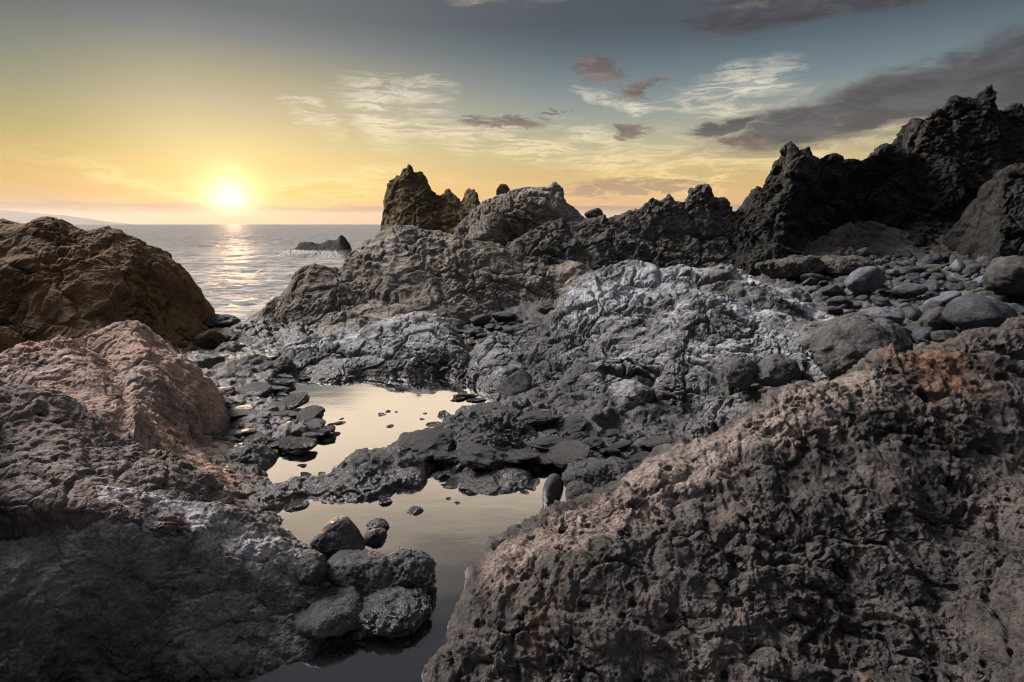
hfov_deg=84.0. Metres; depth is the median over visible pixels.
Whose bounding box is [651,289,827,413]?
rock mound
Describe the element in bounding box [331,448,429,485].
boulder
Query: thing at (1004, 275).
boulder
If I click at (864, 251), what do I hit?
cobble
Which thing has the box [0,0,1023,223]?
sky
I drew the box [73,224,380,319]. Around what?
sea
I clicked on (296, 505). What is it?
rim rock
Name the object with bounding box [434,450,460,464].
shelf rock
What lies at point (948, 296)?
cobble
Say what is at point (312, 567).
boulder
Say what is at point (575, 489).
boulder
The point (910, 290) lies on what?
cobble
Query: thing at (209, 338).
boulder
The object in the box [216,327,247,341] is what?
boulder
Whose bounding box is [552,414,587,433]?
shelf rock
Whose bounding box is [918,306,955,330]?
boulder
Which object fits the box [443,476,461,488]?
rim rock
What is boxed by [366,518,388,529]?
boulder
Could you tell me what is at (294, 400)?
reef rock
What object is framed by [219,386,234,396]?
reef rock
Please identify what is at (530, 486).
rim rock
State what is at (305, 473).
rim rock
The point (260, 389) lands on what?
reef rock
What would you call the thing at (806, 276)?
cobble
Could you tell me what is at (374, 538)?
boulder
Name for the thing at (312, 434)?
reef rock
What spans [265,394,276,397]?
rim rock
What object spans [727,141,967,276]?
cliff
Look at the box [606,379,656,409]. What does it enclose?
boulder
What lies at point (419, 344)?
rock mound
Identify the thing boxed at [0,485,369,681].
rock outcrop
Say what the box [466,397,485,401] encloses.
reef rock
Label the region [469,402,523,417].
shelf rock
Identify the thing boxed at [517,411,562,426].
shelf rock
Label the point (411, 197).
rock pinnacle
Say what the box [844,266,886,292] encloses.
boulder
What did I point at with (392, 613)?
boulder
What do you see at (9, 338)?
boulder
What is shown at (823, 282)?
cobble
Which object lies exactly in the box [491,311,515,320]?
gully rock
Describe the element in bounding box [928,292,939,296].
cobble
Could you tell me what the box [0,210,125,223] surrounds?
hills
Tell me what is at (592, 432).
shelf rock
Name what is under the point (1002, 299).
cobble
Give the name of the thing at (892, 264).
cobble
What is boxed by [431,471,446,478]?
rim rock
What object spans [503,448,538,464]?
shelf rock
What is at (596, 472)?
boulder
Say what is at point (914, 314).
cobble
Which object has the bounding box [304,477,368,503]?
boulder
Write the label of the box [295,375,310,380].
rim rock
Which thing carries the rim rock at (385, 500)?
on the ground
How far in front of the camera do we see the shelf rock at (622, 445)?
4.95 m
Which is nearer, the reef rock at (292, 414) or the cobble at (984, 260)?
the reef rock at (292, 414)
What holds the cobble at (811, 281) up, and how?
on the ground
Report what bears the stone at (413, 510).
in the pool water
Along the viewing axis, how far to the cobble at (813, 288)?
9.29 m
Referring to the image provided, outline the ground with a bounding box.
[179,252,1023,525]
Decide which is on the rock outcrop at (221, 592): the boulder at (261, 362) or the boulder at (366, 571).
the boulder at (366, 571)
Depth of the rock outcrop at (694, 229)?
12.57 m
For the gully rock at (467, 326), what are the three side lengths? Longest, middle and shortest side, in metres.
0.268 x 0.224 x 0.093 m
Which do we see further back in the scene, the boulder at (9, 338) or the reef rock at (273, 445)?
the boulder at (9, 338)
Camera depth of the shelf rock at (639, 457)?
4.71 m
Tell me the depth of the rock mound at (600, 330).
7.18 m
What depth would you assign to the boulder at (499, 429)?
5.06 m
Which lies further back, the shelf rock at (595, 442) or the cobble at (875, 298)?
the cobble at (875, 298)
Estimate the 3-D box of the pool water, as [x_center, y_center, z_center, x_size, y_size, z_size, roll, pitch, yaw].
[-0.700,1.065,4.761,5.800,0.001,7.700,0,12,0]
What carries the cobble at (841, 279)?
on the ground
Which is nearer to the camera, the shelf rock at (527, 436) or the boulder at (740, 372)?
the shelf rock at (527, 436)
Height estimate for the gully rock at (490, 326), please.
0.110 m
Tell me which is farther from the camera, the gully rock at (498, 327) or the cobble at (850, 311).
the gully rock at (498, 327)
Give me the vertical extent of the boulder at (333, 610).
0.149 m
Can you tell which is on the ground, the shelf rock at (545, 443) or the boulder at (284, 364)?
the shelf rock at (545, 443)
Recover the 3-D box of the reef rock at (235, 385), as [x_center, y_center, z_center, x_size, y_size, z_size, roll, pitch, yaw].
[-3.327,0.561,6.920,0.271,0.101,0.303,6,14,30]
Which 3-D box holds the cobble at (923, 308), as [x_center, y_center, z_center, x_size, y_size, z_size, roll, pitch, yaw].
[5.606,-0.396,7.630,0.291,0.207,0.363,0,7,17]
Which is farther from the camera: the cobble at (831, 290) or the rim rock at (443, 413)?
the cobble at (831, 290)
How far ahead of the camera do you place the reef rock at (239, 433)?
5.25 m
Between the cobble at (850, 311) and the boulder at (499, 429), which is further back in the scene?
the cobble at (850, 311)
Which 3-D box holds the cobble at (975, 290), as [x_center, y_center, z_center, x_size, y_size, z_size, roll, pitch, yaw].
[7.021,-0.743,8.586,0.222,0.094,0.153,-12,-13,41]
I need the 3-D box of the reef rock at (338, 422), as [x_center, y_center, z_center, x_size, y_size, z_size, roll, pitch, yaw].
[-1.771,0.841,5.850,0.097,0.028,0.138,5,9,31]
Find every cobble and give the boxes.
[799,273,824,283]
[802,277,817,285]
[808,286,821,290]
[817,284,840,296]
[818,280,828,285]
[826,296,853,308]
[827,306,843,313]
[830,274,842,277]
[834,275,848,284]
[838,283,846,288]
[839,303,847,308]
[843,288,866,295]
[845,309,855,313]
[853,303,861,308]
[856,247,870,256]
[856,295,869,300]
[869,255,878,259]
[870,295,891,306]
[874,259,889,265]
[876,301,885,305]
[882,255,891,260]
[885,269,899,275]
[887,283,927,298]
[889,261,905,268]
[891,253,900,257]
[893,266,914,276]
[893,292,904,297]
[895,277,912,282]
[896,249,913,257]
[897,299,909,303]
[900,325,914,342]
[902,306,923,321]
[904,323,920,330]
[905,260,915,265]
[905,266,923,272]
[905,273,920,280]
[911,327,932,343]
[915,249,929,253]
[917,337,929,343]
[918,304,940,312]
[920,272,930,277]
[922,290,961,304]
[923,253,942,263]
[924,268,940,273]
[924,281,941,289]
[926,300,945,306]
[927,287,936,291]
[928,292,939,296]
[929,275,938,280]
[930,273,945,279]
[930,330,956,342]
[941,254,949,261]
[944,283,965,290]
[947,277,962,282]
[949,254,971,263]
[949,259,965,273]
[949,329,960,334]
[961,263,981,274]
[961,274,971,277]
[963,260,976,264]
[964,280,982,290]
[971,289,984,292]
[974,275,982,284]
[976,256,992,263]
[994,297,1009,302]
[1008,303,1023,311]
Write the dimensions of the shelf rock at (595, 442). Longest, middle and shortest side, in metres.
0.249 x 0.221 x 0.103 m
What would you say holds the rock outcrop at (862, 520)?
on the ground
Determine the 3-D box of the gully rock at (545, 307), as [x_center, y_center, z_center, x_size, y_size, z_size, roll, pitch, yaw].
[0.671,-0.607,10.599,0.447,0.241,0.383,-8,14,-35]
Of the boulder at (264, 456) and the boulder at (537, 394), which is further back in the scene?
the boulder at (537, 394)
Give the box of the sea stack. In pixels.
[277,235,351,257]
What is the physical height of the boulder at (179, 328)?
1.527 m
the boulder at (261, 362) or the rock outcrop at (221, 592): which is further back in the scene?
the boulder at (261, 362)
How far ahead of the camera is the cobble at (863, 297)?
8.54 m
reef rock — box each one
[211,363,225,369]
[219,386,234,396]
[221,428,257,438]
[224,397,242,408]
[226,405,260,422]
[230,383,245,389]
[232,382,271,397]
[237,420,265,428]
[242,432,273,442]
[257,378,275,382]
[264,411,289,419]
[266,441,278,448]
[267,401,286,410]
[268,356,279,360]
[271,385,289,391]
[272,378,295,386]
[276,374,292,378]
[277,392,286,396]
[279,436,316,454]
[280,392,309,409]
[282,410,297,418]
[296,405,325,422]
[300,431,318,438]
[306,418,325,430]
[316,425,335,435]
[328,432,340,437]
[334,421,345,424]
[450,397,464,400]
[453,393,478,397]
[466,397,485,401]
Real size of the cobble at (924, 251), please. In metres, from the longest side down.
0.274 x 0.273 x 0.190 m
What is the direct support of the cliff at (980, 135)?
on the ground
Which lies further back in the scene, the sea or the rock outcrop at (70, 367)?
the sea
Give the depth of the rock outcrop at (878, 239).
12.34 m
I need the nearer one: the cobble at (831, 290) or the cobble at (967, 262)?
the cobble at (831, 290)
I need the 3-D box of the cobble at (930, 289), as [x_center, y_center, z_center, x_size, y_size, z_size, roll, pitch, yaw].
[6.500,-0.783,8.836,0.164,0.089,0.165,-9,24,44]
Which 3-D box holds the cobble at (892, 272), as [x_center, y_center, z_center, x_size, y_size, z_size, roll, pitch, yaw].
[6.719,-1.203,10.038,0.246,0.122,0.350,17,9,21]
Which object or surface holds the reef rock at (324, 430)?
on the reef rock
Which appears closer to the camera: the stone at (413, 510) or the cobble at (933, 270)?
the stone at (413, 510)
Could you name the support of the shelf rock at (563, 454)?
on the ground
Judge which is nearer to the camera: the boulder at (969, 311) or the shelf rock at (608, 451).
the shelf rock at (608, 451)
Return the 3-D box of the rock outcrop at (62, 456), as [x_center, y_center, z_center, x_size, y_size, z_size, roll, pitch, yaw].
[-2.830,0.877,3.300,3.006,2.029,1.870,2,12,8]
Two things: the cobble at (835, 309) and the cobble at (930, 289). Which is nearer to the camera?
the cobble at (835, 309)
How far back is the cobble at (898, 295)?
8.64 m
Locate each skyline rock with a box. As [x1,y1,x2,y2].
[496,184,509,194]
[584,208,603,217]
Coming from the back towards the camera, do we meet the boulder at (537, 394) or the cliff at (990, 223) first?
the cliff at (990, 223)
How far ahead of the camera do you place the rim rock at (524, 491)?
4.32 m
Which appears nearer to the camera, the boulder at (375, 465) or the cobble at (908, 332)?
the boulder at (375, 465)
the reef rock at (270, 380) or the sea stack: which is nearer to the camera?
the reef rock at (270, 380)
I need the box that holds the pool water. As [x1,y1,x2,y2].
[168,376,623,681]
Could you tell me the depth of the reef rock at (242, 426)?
5.55 m
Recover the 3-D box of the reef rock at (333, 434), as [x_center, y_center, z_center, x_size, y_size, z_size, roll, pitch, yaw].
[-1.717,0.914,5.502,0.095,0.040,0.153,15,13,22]
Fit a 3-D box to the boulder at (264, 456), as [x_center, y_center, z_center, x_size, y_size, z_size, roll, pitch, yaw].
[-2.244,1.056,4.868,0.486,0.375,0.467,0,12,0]
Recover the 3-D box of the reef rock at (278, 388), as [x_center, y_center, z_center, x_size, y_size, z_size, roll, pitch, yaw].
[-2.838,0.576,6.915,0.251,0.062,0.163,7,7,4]
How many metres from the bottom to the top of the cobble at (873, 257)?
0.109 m
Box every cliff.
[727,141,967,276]
[892,85,1023,247]
[944,163,1023,261]
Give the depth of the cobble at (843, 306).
8.31 m
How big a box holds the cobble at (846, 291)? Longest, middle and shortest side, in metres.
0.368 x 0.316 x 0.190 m
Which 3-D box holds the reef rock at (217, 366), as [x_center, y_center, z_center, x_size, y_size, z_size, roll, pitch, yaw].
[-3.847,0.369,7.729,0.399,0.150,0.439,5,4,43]
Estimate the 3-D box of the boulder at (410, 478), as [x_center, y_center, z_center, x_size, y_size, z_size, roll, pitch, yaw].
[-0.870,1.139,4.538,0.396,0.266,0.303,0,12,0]
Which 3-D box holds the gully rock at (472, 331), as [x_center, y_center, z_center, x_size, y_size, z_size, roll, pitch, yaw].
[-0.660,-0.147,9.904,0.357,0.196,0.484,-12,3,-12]
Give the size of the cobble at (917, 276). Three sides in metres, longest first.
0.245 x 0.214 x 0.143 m
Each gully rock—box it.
[440,356,449,363]
[464,324,472,329]
[464,326,483,337]
[465,342,475,346]
[469,314,490,325]
[476,333,488,337]
[484,323,495,328]
[485,333,497,337]
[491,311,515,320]
[494,325,501,329]
[503,324,526,334]
[537,301,553,313]
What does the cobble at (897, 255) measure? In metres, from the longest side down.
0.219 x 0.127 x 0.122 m
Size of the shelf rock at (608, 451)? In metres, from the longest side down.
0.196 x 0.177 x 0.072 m
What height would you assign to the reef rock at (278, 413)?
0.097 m
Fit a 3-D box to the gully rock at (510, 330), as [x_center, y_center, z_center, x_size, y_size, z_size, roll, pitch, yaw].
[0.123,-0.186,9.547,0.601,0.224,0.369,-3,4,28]
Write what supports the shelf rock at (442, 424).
on the ground
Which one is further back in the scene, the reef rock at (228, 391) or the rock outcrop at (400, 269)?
the rock outcrop at (400, 269)
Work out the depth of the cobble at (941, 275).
9.61 m
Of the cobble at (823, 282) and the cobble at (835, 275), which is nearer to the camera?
the cobble at (823, 282)
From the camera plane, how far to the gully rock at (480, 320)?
10.49 m
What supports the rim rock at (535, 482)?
on the pool water
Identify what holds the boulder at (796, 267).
on the ground
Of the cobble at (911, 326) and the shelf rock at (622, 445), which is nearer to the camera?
the shelf rock at (622, 445)
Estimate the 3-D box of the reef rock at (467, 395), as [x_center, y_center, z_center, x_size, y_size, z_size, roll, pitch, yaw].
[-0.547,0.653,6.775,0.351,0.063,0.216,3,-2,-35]
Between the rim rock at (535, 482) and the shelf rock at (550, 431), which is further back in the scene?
the shelf rock at (550, 431)
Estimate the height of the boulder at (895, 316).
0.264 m
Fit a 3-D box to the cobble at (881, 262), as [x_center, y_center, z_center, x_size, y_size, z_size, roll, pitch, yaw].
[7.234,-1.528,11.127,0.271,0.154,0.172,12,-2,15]
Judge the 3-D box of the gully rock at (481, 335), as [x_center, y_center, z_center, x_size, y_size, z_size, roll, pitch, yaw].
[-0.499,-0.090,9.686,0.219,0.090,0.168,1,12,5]
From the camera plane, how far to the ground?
5.74 m
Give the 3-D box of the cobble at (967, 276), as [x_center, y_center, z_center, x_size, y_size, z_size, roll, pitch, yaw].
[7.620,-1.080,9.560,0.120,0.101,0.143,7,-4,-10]
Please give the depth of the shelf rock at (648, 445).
4.93 m
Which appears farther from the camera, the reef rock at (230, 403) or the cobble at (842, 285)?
the cobble at (842, 285)
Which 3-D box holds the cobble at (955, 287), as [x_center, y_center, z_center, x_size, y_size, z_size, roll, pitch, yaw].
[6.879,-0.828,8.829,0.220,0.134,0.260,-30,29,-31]
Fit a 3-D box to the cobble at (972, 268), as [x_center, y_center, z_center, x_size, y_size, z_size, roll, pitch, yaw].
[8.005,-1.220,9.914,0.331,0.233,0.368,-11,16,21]
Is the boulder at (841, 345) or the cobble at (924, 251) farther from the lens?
the cobble at (924, 251)
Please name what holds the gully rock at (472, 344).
on the ground
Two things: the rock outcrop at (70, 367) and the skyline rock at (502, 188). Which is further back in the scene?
the skyline rock at (502, 188)
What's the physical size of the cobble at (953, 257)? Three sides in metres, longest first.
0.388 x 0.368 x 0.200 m
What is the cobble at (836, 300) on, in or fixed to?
on the ground
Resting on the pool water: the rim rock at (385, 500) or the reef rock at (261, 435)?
the reef rock at (261, 435)
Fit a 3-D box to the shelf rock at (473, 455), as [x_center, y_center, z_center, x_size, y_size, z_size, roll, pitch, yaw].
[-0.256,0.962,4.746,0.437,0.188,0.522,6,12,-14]
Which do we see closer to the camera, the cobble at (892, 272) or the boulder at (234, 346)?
the boulder at (234, 346)
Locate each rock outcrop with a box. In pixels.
[0,335,162,451]
[0,380,267,540]
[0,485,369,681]
[83,320,285,525]
[227,223,592,347]
[421,315,1023,681]
[454,182,584,246]
[505,183,734,300]
[787,221,958,257]
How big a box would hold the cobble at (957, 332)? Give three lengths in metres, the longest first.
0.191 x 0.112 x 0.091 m
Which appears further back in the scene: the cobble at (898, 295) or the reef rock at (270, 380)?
the cobble at (898, 295)
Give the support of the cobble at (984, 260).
on the ground
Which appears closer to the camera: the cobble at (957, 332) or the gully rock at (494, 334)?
the cobble at (957, 332)
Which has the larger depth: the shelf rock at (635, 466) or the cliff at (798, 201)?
the cliff at (798, 201)
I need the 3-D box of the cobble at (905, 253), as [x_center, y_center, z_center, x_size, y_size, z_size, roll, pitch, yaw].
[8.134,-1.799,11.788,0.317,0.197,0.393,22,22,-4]
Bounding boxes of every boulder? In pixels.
[0,216,214,346]
[0,326,21,353]
[155,303,205,353]
[192,329,224,348]
[203,314,240,328]
[214,341,245,352]
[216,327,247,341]
[222,443,279,469]
[223,354,275,372]
[273,356,293,373]
[292,585,362,638]
[294,549,328,587]
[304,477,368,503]
[309,516,364,560]
[326,549,394,596]
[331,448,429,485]
[351,586,431,639]
[364,527,386,548]
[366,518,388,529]
[383,546,436,594]
[387,439,404,451]
[387,467,427,488]
[442,408,537,451]
[450,464,532,494]
[497,369,531,398]
[526,387,548,403]
[561,457,633,487]
[565,480,595,500]
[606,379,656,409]
[724,355,757,388]
[754,353,800,386]
[755,255,824,279]
[808,312,912,380]
[818,255,876,274]
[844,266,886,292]
[858,307,904,324]
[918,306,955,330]
[942,294,1018,329]
[982,255,1023,297]
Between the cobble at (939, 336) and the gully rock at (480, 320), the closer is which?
the cobble at (939, 336)
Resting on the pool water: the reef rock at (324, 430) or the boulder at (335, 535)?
the boulder at (335, 535)
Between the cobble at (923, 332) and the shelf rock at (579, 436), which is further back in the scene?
the cobble at (923, 332)
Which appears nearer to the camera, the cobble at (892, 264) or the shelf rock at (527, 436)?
the shelf rock at (527, 436)
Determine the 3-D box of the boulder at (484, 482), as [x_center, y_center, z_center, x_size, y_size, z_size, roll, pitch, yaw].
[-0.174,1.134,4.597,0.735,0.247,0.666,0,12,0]
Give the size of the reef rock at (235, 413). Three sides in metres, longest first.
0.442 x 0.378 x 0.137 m
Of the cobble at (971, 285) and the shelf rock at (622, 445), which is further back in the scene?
the cobble at (971, 285)
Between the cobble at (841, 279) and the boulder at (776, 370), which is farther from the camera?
the cobble at (841, 279)
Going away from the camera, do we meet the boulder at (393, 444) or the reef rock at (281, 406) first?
the boulder at (393, 444)
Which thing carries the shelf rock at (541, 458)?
on the ground
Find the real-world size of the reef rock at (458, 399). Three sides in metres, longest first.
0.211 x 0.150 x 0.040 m
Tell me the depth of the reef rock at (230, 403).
6.03 m
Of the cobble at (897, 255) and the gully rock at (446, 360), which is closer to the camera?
the gully rock at (446, 360)
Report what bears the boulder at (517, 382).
on the rock mound at (600, 330)
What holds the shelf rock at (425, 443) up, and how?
on the ground
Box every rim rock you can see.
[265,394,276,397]
[282,498,309,511]
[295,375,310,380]
[300,472,311,475]
[323,438,333,441]
[378,496,392,503]
[426,421,440,426]
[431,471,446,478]
[437,410,449,417]
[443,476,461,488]
[520,490,528,493]
[526,484,535,489]
[529,479,539,485]
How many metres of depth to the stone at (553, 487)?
4.07 m
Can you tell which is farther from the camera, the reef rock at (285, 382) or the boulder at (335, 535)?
the reef rock at (285, 382)
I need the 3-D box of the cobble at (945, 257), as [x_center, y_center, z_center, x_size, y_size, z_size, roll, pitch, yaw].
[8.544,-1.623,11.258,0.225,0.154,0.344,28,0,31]
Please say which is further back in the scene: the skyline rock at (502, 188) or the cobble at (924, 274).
the skyline rock at (502, 188)
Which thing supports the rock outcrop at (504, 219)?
on the ground
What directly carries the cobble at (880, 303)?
on the ground
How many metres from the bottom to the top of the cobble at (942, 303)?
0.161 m
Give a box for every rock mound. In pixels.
[280,311,470,383]
[462,260,835,438]
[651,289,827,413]
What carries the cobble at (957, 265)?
on the ground
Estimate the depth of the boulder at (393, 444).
5.07 m
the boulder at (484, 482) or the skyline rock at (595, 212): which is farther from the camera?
the skyline rock at (595, 212)
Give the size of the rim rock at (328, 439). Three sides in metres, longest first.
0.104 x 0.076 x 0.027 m
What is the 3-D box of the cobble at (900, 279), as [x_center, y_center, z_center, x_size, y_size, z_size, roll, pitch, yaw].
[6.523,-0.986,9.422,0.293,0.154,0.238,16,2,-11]
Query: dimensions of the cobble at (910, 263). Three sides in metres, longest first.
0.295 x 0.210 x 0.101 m
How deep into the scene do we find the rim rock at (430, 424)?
5.76 m
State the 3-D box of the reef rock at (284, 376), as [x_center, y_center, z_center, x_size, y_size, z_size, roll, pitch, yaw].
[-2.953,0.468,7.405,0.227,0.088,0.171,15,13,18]
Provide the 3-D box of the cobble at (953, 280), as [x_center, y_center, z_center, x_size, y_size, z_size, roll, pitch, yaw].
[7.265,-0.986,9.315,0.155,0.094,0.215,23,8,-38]
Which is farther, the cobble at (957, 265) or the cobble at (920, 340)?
the cobble at (957, 265)
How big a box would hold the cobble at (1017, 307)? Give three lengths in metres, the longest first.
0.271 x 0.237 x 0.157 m
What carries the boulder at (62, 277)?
on the ground
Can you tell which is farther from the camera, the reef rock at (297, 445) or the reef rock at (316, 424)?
the reef rock at (316, 424)
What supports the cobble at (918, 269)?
on the ground
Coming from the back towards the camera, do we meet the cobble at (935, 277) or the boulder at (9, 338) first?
the cobble at (935, 277)
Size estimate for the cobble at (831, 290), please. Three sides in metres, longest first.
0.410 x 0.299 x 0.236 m
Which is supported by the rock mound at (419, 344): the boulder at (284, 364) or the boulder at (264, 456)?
the boulder at (284, 364)
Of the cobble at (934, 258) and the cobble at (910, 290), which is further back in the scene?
the cobble at (934, 258)
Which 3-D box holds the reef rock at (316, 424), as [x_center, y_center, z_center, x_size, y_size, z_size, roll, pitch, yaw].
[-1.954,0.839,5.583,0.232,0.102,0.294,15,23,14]
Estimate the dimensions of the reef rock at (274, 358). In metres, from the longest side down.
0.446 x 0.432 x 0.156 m
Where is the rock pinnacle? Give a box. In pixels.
[380,164,480,233]
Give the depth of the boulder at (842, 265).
10.13 m
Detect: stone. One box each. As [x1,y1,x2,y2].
[407,506,423,514]
[542,473,563,506]
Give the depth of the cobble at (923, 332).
6.18 m
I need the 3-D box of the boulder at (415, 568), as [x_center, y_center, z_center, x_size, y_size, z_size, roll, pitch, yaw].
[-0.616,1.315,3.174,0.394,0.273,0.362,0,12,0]
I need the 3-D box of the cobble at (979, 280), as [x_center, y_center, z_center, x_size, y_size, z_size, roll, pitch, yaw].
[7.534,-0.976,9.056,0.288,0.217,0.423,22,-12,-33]
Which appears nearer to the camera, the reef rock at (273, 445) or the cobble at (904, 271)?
the reef rock at (273, 445)
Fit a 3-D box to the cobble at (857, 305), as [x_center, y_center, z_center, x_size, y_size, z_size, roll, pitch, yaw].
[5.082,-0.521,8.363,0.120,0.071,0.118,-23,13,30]
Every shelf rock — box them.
[397,427,455,460]
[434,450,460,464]
[435,422,445,427]
[456,440,507,470]
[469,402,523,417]
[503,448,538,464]
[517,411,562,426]
[519,434,536,440]
[528,436,569,449]
[534,452,551,463]
[541,428,558,434]
[546,440,592,467]
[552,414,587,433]
[567,431,586,440]
[582,435,604,448]
[587,429,598,435]
[598,447,621,455]
[605,429,619,436]
[610,440,632,449]
[627,451,650,463]
[632,463,640,468]
[638,437,673,451]
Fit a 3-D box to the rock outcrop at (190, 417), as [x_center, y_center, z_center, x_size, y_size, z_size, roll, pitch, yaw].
[-2.972,0.778,5.007,1.466,1.736,3.934,-11,16,-43]
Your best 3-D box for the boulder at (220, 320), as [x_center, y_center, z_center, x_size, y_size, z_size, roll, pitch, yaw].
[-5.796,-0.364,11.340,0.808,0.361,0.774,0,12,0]
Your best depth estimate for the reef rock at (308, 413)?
5.74 m
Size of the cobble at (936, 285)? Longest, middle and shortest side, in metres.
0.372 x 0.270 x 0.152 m
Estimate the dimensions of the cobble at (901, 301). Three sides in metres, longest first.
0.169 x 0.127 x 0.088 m
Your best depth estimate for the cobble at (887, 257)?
11.42 m
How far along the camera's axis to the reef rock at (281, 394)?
6.64 m
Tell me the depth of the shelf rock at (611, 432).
5.21 m

